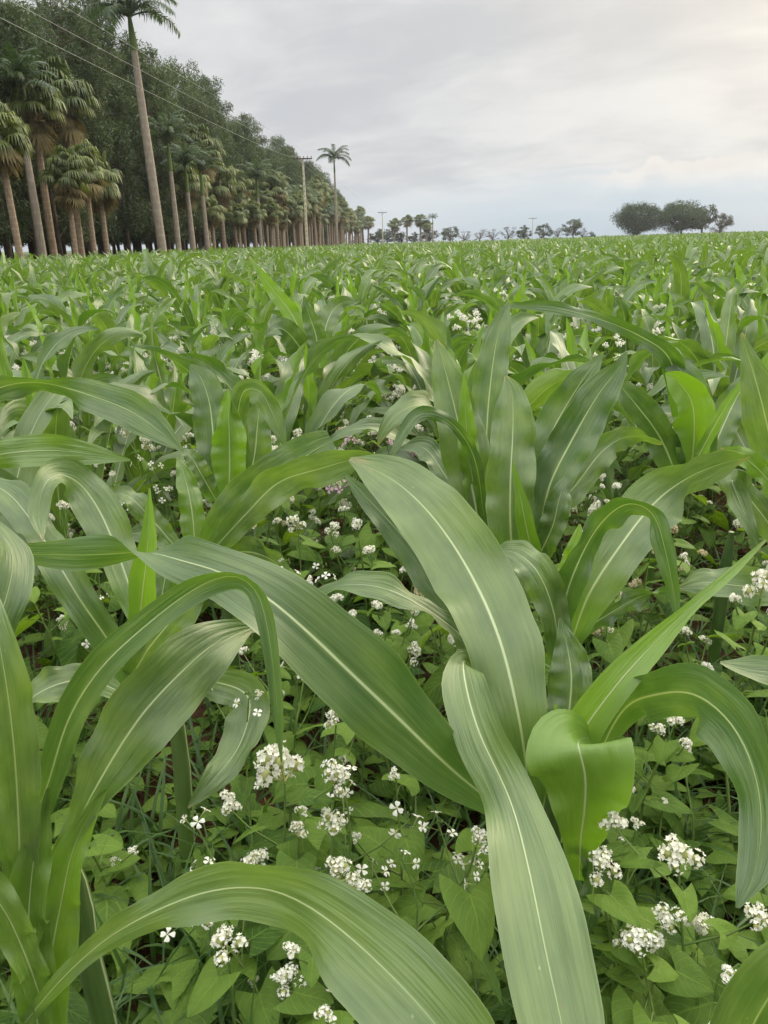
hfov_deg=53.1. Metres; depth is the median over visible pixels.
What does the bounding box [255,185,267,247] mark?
fan palm
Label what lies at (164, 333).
corn plant
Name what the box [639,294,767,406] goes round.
corn plant
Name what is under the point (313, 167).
forest tree
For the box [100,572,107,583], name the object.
buckwheat plant
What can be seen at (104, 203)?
fan palm
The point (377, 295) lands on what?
corn plant
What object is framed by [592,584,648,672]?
buckwheat plant
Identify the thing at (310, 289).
corn plant
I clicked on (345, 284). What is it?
corn plant
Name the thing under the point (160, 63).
power line
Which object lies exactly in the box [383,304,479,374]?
corn plant
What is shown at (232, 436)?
corn plant
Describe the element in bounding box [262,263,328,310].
corn plant
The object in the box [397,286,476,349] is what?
corn plant
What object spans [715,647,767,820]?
buckwheat plant
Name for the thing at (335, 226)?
royal palm
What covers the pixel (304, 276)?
corn plant
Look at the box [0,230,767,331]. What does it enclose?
corn field
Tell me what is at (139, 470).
radish plant
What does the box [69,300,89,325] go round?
corn plant
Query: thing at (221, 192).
fan palm
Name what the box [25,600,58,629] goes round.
buckwheat plant
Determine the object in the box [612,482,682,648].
buckwheat plant
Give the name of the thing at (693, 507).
buckwheat plant
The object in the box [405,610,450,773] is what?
buckwheat plant
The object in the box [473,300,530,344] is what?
corn plant
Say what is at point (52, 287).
corn plant
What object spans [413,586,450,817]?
buckwheat plant
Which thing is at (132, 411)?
corn plant
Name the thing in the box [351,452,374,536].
buckwheat plant
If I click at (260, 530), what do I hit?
buckwheat plant
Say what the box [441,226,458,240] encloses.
tree
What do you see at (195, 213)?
forest tree
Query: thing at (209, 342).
corn plant
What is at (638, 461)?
buckwheat plant
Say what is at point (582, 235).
tree
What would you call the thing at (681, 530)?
buckwheat plant
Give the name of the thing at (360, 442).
buckwheat plant
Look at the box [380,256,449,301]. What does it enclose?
corn plant
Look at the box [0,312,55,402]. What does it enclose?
corn plant
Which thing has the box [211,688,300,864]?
radish plant
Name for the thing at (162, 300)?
corn plant
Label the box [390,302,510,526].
corn plant
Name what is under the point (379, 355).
corn plant
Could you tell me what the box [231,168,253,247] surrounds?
fan palm
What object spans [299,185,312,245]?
fan palm
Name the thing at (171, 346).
corn plant
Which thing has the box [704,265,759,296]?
corn plant
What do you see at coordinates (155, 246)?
forest tree
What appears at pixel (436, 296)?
corn plant
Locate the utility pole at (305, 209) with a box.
[293,156,311,246]
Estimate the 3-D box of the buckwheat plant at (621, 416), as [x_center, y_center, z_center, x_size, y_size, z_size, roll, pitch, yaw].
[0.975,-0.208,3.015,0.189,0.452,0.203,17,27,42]
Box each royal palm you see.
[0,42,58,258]
[77,0,180,253]
[130,109,197,251]
[159,141,208,250]
[174,145,224,249]
[233,158,281,247]
[247,166,293,246]
[280,188,296,246]
[289,183,317,246]
[310,193,322,245]
[316,144,351,244]
[321,202,334,245]
[324,206,337,243]
[327,206,341,244]
[335,210,347,244]
[426,213,437,241]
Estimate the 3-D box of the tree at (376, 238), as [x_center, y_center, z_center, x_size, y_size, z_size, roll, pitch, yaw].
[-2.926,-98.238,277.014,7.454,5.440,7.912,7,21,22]
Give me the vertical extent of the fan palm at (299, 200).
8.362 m
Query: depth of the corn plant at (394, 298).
5.22 m
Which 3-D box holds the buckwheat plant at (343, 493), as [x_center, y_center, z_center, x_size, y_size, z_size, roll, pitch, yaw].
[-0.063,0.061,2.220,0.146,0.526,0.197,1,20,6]
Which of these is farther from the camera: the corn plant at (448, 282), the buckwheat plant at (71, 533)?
the corn plant at (448, 282)
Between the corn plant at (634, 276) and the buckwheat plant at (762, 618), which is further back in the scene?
the corn plant at (634, 276)
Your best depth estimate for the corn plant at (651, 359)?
3.82 m
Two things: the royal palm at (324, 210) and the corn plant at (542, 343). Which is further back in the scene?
the royal palm at (324, 210)
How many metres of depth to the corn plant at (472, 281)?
6.58 m
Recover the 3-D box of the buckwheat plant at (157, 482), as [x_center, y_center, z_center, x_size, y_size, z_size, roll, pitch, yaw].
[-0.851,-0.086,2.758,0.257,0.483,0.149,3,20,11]
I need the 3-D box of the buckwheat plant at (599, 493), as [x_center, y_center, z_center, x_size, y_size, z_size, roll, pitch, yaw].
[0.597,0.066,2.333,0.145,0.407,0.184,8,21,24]
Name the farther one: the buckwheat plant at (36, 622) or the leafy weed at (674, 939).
the buckwheat plant at (36, 622)
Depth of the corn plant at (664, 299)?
5.29 m
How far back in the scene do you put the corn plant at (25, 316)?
5.04 m
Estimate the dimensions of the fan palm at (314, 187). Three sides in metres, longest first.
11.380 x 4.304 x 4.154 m
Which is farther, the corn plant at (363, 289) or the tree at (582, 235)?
the tree at (582, 235)
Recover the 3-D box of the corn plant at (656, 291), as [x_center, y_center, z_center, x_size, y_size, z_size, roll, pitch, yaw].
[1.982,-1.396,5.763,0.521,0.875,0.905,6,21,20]
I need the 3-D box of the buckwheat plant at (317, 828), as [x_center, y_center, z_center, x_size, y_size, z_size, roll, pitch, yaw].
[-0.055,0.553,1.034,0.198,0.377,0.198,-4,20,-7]
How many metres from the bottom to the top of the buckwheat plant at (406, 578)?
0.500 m
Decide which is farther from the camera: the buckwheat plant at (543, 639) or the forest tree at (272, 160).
the forest tree at (272, 160)
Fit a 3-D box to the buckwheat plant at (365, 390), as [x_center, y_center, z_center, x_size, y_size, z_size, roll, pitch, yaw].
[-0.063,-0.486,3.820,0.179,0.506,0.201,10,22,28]
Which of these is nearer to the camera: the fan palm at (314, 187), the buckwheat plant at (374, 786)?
the buckwheat plant at (374, 786)
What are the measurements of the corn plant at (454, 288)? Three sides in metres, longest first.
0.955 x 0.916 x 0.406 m
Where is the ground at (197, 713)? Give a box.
[1,243,767,1023]
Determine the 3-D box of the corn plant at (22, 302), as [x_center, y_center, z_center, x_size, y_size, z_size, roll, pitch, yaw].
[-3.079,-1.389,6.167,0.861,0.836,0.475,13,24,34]
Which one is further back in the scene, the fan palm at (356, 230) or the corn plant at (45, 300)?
the fan palm at (356, 230)
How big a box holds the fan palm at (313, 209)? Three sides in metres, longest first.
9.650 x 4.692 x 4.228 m
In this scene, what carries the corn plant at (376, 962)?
on the ground at (197, 713)
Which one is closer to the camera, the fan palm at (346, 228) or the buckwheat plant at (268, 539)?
the buckwheat plant at (268, 539)
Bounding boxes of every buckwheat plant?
[15,586,93,742]
[20,569,60,681]
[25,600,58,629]
[26,513,79,662]
[26,571,45,620]
[36,720,79,814]
[37,528,74,614]
[37,582,107,657]
[38,500,109,665]
[40,568,120,750]
[67,464,112,613]
[70,421,76,430]
[73,408,92,469]
[83,828,140,928]
[93,534,157,710]
[99,502,138,574]
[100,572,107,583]
[107,423,158,518]
[109,428,170,515]
[109,471,139,527]
[119,428,176,542]
[122,504,137,526]
[146,446,178,529]
[172,499,207,538]
[174,432,195,511]
[174,923,306,1023]
[190,856,297,1023]
[199,599,221,614]
[219,740,349,967]
[224,820,335,1001]
[228,517,281,744]
[238,631,323,826]
[239,968,333,1023]
[254,445,315,572]
[254,514,325,660]
[255,507,286,548]
[266,709,410,894]
[266,805,365,1023]
[268,435,290,548]
[282,855,371,1023]
[283,496,336,584]
[289,491,327,530]
[290,487,331,581]
[290,502,322,568]
[291,428,339,560]
[292,597,330,722]
[293,427,355,575]
[296,1004,354,1023]
[297,405,303,432]
[300,481,343,587]
[306,446,349,559]
[306,575,386,771]
[319,506,369,608]
[322,708,402,813]
[324,517,383,631]
[325,389,371,512]
[327,413,355,445]
[327,519,408,621]
[335,449,388,600]
[337,439,368,518]
[338,359,371,452]
[340,398,369,450]
[343,419,380,480]
[348,609,421,782]
[349,583,457,682]
[350,431,376,509]
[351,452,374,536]
[351,522,407,632]
[351,766,449,895]
[353,545,424,688]
[355,629,424,824]
[356,359,386,450]
[357,529,404,622]
[358,376,379,451]
[366,520,401,608]
[370,600,418,827]
[381,384,399,406]
[385,424,437,542]
[387,387,401,406]
[389,384,417,458]
[389,825,494,961]
[397,633,457,839]
[398,577,410,580]
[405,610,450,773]
[409,584,443,709]
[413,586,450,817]
[422,421,433,432]
[514,545,563,571]
[516,575,530,604]
[529,605,548,712]
[532,610,598,682]
[555,500,600,652]
[559,473,605,541]
[561,490,598,548]
[562,554,610,668]
[563,505,589,540]
[571,488,621,534]
[580,845,658,1023]
[587,627,643,788]
[591,816,674,996]
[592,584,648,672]
[593,901,714,1023]
[598,811,767,1004]
[599,552,699,640]
[602,796,715,933]
[608,415,636,480]
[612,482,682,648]
[613,717,695,904]
[614,442,652,490]
[615,448,642,491]
[615,548,672,664]
[618,413,643,486]
[619,382,650,468]
[621,718,684,839]
[621,923,709,1023]
[631,400,664,467]
[642,468,686,516]
[643,525,707,670]
[645,744,738,918]
[653,493,718,580]
[654,626,744,786]
[663,964,738,1023]
[672,496,711,542]
[674,515,693,554]
[684,482,728,562]
[684,489,720,560]
[685,569,767,858]
[690,495,704,509]
[690,528,767,644]
[691,486,725,558]
[705,565,767,742]
[707,480,767,567]
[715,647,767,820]
[721,482,765,553]
[728,487,763,624]
[750,630,767,716]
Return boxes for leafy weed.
[0,948,91,1023]
[0,1010,18,1023]
[180,865,235,954]
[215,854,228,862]
[597,922,681,980]
[698,935,727,968]
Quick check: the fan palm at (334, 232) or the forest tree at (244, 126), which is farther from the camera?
the fan palm at (334, 232)
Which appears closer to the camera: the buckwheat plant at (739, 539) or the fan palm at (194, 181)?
the buckwheat plant at (739, 539)
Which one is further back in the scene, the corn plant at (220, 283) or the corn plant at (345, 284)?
the corn plant at (220, 283)
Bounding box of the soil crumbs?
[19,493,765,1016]
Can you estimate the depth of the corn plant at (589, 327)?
5.21 m
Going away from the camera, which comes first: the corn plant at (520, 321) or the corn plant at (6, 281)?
the corn plant at (520, 321)
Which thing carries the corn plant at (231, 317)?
on the ground at (197, 713)
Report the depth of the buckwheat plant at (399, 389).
3.10 m
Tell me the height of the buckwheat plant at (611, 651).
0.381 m
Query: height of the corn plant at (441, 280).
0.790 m
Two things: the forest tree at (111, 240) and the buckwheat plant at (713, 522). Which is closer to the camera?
the buckwheat plant at (713, 522)
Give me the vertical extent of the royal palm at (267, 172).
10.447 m
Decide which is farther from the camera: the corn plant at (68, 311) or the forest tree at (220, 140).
the forest tree at (220, 140)
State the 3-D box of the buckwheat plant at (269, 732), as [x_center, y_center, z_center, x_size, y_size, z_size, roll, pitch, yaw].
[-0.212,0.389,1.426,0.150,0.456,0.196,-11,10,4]
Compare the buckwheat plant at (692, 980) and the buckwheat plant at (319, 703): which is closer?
the buckwheat plant at (692, 980)
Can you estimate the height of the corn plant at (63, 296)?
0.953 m
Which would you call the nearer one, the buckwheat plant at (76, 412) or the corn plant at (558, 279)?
the buckwheat plant at (76, 412)
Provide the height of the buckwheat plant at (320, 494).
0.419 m
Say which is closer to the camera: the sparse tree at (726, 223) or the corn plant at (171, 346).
the corn plant at (171, 346)
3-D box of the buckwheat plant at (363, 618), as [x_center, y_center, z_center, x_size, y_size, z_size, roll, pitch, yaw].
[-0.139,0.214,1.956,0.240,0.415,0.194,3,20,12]
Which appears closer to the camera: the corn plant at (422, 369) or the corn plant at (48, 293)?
the corn plant at (422, 369)
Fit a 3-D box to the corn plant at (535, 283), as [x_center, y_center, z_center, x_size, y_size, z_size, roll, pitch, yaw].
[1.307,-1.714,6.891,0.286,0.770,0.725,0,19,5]
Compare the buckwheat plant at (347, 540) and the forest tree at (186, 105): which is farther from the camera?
the forest tree at (186, 105)
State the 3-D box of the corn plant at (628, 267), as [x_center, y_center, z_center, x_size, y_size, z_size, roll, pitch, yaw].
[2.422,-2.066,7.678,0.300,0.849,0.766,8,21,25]
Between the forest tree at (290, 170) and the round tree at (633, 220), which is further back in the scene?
the round tree at (633, 220)
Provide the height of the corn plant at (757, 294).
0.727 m
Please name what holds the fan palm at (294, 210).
on the ground at (197, 713)
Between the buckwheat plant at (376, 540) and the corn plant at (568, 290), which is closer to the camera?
the buckwheat plant at (376, 540)
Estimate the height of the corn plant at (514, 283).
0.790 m
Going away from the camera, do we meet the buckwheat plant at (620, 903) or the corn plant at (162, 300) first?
the buckwheat plant at (620, 903)
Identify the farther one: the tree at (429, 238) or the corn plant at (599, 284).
the tree at (429, 238)
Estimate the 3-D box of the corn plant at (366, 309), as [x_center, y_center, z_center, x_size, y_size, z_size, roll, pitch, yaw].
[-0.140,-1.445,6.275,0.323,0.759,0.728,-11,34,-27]
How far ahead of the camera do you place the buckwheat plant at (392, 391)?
3.19 m
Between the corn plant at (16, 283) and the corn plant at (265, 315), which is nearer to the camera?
the corn plant at (265, 315)
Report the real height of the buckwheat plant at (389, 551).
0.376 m
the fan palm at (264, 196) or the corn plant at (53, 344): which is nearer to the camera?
the corn plant at (53, 344)
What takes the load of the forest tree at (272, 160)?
on the ground at (197, 713)
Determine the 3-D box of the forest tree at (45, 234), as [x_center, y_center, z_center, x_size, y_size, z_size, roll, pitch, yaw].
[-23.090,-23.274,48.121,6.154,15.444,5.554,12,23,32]
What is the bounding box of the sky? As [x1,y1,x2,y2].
[0,0,767,251]
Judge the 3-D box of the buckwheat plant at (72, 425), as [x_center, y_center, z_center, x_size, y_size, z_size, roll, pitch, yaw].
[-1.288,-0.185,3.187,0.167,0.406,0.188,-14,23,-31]
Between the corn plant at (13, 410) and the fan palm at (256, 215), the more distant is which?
the fan palm at (256, 215)
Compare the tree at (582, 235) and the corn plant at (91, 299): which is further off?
the tree at (582, 235)
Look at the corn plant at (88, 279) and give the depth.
7.68 m
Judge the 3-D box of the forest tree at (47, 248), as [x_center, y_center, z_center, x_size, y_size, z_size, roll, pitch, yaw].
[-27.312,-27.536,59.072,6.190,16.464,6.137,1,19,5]
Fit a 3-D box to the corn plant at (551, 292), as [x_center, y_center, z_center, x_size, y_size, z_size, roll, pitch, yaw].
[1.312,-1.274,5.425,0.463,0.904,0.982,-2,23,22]
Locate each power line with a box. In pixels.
[1,18,290,156]
[10,0,293,152]
[53,0,310,155]
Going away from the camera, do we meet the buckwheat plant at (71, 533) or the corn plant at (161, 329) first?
the buckwheat plant at (71, 533)
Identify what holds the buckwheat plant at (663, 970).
on the ground at (197, 713)
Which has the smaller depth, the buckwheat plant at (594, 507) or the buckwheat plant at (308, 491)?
the buckwheat plant at (594, 507)
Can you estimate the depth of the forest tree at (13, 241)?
54.81 m
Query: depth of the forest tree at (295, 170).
152.65 m
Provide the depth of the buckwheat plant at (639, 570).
1.74 m
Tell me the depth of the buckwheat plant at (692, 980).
0.88 m
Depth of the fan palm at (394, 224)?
270.92 m
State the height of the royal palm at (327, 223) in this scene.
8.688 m
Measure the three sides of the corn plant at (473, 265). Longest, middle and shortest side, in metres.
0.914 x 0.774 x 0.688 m
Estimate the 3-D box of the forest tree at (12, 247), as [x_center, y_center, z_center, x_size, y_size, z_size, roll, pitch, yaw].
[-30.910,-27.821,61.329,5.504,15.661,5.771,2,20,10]
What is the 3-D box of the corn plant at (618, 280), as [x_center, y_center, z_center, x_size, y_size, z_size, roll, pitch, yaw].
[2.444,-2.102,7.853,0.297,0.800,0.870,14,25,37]
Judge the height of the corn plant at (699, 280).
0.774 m
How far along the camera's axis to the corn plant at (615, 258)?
8.08 m
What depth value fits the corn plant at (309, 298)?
6.92 m
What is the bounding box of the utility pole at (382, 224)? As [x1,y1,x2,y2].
[378,212,386,242]
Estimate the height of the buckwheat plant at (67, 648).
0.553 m
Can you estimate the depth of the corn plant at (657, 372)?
3.47 m
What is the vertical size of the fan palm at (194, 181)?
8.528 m
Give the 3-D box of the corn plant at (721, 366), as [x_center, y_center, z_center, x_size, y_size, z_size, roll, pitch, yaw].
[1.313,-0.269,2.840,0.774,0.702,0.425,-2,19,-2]
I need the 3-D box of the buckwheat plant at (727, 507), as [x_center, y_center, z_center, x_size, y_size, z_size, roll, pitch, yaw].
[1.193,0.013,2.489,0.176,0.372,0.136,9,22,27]
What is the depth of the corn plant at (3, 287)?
7.05 m
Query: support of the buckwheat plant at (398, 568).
on the ground at (197, 713)
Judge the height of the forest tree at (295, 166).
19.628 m
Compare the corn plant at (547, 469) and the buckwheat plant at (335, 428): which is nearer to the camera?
the corn plant at (547, 469)
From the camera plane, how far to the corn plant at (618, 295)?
7.07 m
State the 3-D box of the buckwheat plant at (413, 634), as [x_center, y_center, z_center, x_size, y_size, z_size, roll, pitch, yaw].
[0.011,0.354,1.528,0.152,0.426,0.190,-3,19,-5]
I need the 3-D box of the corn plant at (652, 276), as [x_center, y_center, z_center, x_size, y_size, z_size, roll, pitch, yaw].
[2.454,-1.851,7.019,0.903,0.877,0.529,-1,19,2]
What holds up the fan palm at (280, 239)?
on the ground at (197, 713)
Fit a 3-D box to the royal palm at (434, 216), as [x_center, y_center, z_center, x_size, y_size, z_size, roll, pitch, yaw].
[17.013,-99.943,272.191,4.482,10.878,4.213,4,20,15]
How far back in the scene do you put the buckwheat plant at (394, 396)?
3.10 m
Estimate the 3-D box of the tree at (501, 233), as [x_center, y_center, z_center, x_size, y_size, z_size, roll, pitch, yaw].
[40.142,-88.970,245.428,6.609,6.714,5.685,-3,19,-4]
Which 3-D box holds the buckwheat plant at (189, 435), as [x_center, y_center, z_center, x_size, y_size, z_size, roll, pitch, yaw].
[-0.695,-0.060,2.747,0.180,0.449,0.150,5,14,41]
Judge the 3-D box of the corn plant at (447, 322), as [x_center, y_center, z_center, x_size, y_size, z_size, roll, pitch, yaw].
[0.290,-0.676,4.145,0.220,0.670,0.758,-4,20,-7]
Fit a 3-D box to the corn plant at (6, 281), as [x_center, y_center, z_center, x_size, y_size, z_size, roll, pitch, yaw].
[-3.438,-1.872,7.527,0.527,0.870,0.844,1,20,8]
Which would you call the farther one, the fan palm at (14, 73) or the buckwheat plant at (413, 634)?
the fan palm at (14, 73)
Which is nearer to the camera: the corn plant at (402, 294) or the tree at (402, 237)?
the corn plant at (402, 294)
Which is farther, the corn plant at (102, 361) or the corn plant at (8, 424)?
the corn plant at (102, 361)
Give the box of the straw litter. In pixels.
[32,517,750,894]
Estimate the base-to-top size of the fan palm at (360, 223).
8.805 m
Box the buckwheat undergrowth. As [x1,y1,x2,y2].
[4,273,696,449]
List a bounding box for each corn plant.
[0,272,91,350]
[0,276,5,297]
[0,281,22,306]
[0,285,38,316]
[0,295,114,354]
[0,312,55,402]
[0,322,121,438]
[0,370,183,569]
[0,375,183,575]
[0,391,64,520]
[0,400,12,437]
[0,403,17,436]
[0,457,269,868]
[0,521,494,1023]
[1,276,35,322]
[1,286,70,369]
[3,299,145,503]
[3,328,46,428]
[5,323,35,369]
[5,325,30,348]
[7,324,56,370]
[12,295,38,324]
[16,293,114,371]
[16,325,98,377]
[17,290,81,331]
[18,281,81,335]
[18,321,167,433]
[20,271,95,306]
[21,357,163,628]
[26,274,72,308]
[26,454,767,1023]
[38,277,141,371]
[38,284,63,353]
[38,314,96,424]
[41,268,100,290]
[47,267,141,303]
[54,314,171,436]
[61,319,382,573]
[67,288,101,312]
[69,281,175,422]
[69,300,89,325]
[75,275,149,318]
[76,295,147,370]
[78,279,93,309]
[79,344,211,513]
[81,303,195,373]
[88,322,251,444]
[88,337,193,521]
[89,265,169,305]
[92,291,175,354]
[94,305,196,450]
[99,286,177,362]
[108,302,141,372]
[109,275,141,316]
[111,430,374,669]
[115,295,171,326]
[125,279,179,313]
[126,293,216,325]
[127,338,401,564]
[130,270,183,310]
[135,265,217,325]
[142,275,201,352]
[143,299,184,362]
[148,325,170,360]
[153,302,241,382]
[161,330,278,436]
[167,297,188,352]
[171,280,255,343]
[176,271,247,312]
[176,283,253,323]
[178,286,206,298]
[182,364,286,662]
[183,296,211,339]
[197,276,287,387]
[200,280,244,341]
[202,298,285,375]
[204,314,278,386]
[207,287,275,379]
[210,290,280,355]
[212,278,259,312]
[223,340,381,525]
[226,273,275,292]
[228,287,247,312]
[234,278,312,389]
[236,266,276,296]
[236,296,391,447]
[248,256,359,501]
[252,269,320,301]
[255,276,330,303]
[258,346,405,439]
[261,310,395,431]
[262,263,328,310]
[284,282,331,303]
[285,275,321,293]
[290,276,309,293]
[299,266,311,286]
[301,306,376,376]
[310,267,386,329]
[310,274,404,333]
[312,271,410,388]
[314,296,410,437]
[318,263,375,294]
[318,450,750,684]
[331,297,384,418]
[331,354,640,508]
[337,275,395,334]
[342,271,377,298]
[344,301,486,441]
[347,286,387,319]
[349,311,443,448]
[353,310,567,443]
[356,292,367,325]
[366,275,441,389]
[372,283,474,357]
[373,263,445,314]
[375,310,577,586]
[378,264,415,306]
[379,336,515,439]
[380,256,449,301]
[380,268,461,305]
[381,268,464,305]
[382,274,470,322]
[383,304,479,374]
[383,320,445,432]
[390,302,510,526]
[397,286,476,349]
[398,273,448,289]
[413,271,437,311]
[420,264,465,329]
[427,258,503,308]
[432,318,449,433]
[440,258,476,333]
[440,275,509,332]
[441,259,509,320]
[443,271,490,300]
[443,274,477,328]
[451,271,605,389]
[453,256,502,292]
[454,288,566,417]
[457,275,515,330]
[459,277,535,349]
[460,263,470,300]
[460,281,531,329]
[463,312,542,413]
[467,285,530,330]
[467,336,635,427]
[473,286,526,331]
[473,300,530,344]
[485,352,662,569]
[487,261,545,289]
[498,300,741,603]
[502,255,533,294]
[502,271,582,314]
[504,270,554,297]
[508,323,739,518]
[510,295,526,374]
[512,302,562,415]
[515,316,558,357]
[524,275,543,334]
[529,269,628,331]
[530,316,614,416]
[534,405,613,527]
[535,279,616,328]
[536,267,585,332]
[542,267,574,290]
[545,258,623,294]
[552,256,611,283]
[557,297,679,417]
[566,261,585,282]
[566,265,615,323]
[570,295,651,351]
[574,282,690,363]
[579,261,606,334]
[583,280,621,305]
[584,258,654,296]
[588,261,648,309]
[599,276,667,350]
[601,279,663,363]
[602,253,662,288]
[602,258,695,301]
[605,267,657,288]
[611,267,649,287]
[614,261,643,295]
[614,263,696,330]
[615,312,720,423]
[617,287,700,443]
[629,266,717,310]
[631,266,670,314]
[633,274,759,338]
[634,278,706,311]
[635,255,690,329]
[635,287,757,496]
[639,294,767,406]
[640,350,767,484]
[645,261,714,279]
[655,262,704,289]
[670,278,748,338]
[673,293,767,359]
[679,333,767,664]
[682,258,767,325]
[688,272,713,330]
[689,267,755,300]
[689,268,716,298]
[693,280,745,323]
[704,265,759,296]
[708,260,767,356]
[708,353,767,543]
[709,287,767,357]
[709,655,767,1023]
[721,265,755,284]
[736,271,767,287]
[745,276,759,290]
[753,285,761,301]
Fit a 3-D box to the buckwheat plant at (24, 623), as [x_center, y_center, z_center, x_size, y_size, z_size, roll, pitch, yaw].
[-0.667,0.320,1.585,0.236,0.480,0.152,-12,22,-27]
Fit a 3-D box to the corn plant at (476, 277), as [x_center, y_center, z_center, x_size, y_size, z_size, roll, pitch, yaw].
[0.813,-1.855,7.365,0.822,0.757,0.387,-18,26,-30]
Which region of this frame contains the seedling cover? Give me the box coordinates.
[0,404,767,1023]
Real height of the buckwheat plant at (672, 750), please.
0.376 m
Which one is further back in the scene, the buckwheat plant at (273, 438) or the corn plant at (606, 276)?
the corn plant at (606, 276)
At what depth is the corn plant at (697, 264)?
8.01 m
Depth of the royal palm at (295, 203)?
107.46 m
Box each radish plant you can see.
[46,591,109,840]
[119,486,203,626]
[121,454,152,512]
[136,460,179,534]
[153,444,205,584]
[160,807,293,1023]
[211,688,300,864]
[252,558,335,731]
[268,662,352,865]
[281,757,426,959]
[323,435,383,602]
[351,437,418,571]
[356,847,489,945]
[422,811,513,1022]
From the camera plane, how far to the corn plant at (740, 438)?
2.70 m
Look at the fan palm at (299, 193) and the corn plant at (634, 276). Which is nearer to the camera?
the corn plant at (634, 276)
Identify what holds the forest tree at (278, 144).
on the ground at (197, 713)
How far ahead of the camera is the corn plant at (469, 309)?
5.94 m
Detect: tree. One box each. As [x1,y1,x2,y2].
[0,0,66,258]
[0,0,94,256]
[0,7,49,262]
[0,59,20,239]
[0,136,41,257]
[0,236,26,258]
[1,205,28,260]
[14,38,67,256]
[20,151,44,256]
[22,0,119,254]
[26,0,122,243]
[38,45,95,253]
[38,46,101,257]
[38,198,49,256]
[51,1,147,252]
[65,111,116,246]
[66,231,87,256]
[72,0,164,252]
[76,64,128,244]
[96,108,136,253]
[111,57,164,254]
[114,32,186,244]
[115,64,154,252]
[128,80,198,251]
[133,62,201,249]
[136,96,174,252]
[149,56,213,251]
[166,58,225,249]
[180,75,234,242]
[185,94,232,249]
[196,73,242,247]
[200,86,237,249]
[217,123,245,247]
[222,112,249,247]
[224,132,256,246]
[228,117,265,239]
[228,132,263,246]
[238,112,272,247]
[247,134,270,242]
[261,147,287,242]
[264,144,287,241]
[266,134,296,241]
[277,146,302,235]
[277,150,299,242]
[284,160,302,246]
[289,147,305,244]
[293,153,308,246]
[294,169,305,185]
[296,159,318,238]
[308,161,325,242]
[318,171,334,244]
[336,189,344,197]
[369,231,387,242]
[375,228,399,243]
[393,231,409,243]
[408,232,419,241]
[419,230,439,241]
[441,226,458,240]
[458,229,470,241]
[474,230,487,240]
[486,228,498,240]
[499,223,516,238]
[516,225,531,238]
[534,223,553,238]
[553,228,563,236]
[560,218,582,237]
[576,228,587,237]
[610,201,669,235]
[656,199,714,233]
[692,204,718,232]
[707,212,734,232]
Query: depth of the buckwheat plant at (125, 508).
2.33 m
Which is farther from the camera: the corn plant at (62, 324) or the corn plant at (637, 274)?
the corn plant at (637, 274)
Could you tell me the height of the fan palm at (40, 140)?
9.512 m
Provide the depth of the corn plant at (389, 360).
3.73 m
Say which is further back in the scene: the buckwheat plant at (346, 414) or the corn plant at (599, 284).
the corn plant at (599, 284)
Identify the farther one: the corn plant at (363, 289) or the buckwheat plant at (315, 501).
the corn plant at (363, 289)
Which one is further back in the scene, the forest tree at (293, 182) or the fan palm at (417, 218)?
the fan palm at (417, 218)
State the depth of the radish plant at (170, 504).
2.13 m
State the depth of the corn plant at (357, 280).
7.20 m
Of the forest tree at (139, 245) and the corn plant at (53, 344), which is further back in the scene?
the forest tree at (139, 245)
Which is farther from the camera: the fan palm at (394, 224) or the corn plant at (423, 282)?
the fan palm at (394, 224)
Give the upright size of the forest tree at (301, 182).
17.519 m
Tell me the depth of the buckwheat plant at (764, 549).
2.14 m
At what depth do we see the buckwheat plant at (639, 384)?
3.45 m
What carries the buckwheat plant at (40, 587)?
on the ground at (197, 713)
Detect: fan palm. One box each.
[0,65,70,256]
[0,102,35,258]
[31,55,100,257]
[37,145,97,255]
[69,139,110,254]
[84,151,122,255]
[165,157,211,245]
[180,123,225,246]
[196,195,227,250]
[207,158,237,248]
[225,181,247,247]
[226,202,248,248]
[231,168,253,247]
[243,177,264,246]
[244,198,267,246]
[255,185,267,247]
[255,189,273,247]
[258,171,289,246]
[259,178,280,246]
[263,200,283,246]
[278,207,290,246]
[279,185,289,246]
[279,192,291,244]
[283,196,303,246]
[285,193,289,246]
[291,190,311,245]
[293,194,310,245]
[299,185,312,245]
[306,174,330,245]
[307,197,318,245]
[308,184,324,244]
[315,206,323,244]
[316,211,329,227]
[320,188,328,244]
[324,187,336,237]
[326,197,341,244]
[333,218,339,244]
[334,222,344,243]
[337,197,351,243]
[342,214,350,242]
[344,225,349,243]
[346,211,353,243]
[346,220,354,244]
[353,222,360,243]
[354,206,366,235]
[358,219,363,243]
[364,216,375,243]
[387,218,402,241]
[401,214,412,242]
[412,213,426,241]
[420,219,433,241]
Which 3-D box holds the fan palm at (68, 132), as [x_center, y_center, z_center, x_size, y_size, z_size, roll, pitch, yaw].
[-16.713,-18.298,40.967,3.968,10.491,3.830,17,26,41]
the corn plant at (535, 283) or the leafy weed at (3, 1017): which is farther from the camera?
the corn plant at (535, 283)
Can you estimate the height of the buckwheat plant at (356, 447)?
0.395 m
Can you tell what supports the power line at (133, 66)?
attached to the utility pole at (305, 209)
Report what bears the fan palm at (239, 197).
on the ground at (197, 713)
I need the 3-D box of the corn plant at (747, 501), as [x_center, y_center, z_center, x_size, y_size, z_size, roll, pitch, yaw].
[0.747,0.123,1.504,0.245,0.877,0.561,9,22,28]
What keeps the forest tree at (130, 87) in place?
on the ground at (197, 713)
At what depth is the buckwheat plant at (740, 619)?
1.17 m
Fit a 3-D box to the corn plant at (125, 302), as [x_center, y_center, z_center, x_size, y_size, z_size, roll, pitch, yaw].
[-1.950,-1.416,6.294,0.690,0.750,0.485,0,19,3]
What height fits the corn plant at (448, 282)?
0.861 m
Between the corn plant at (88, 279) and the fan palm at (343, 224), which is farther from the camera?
the fan palm at (343, 224)

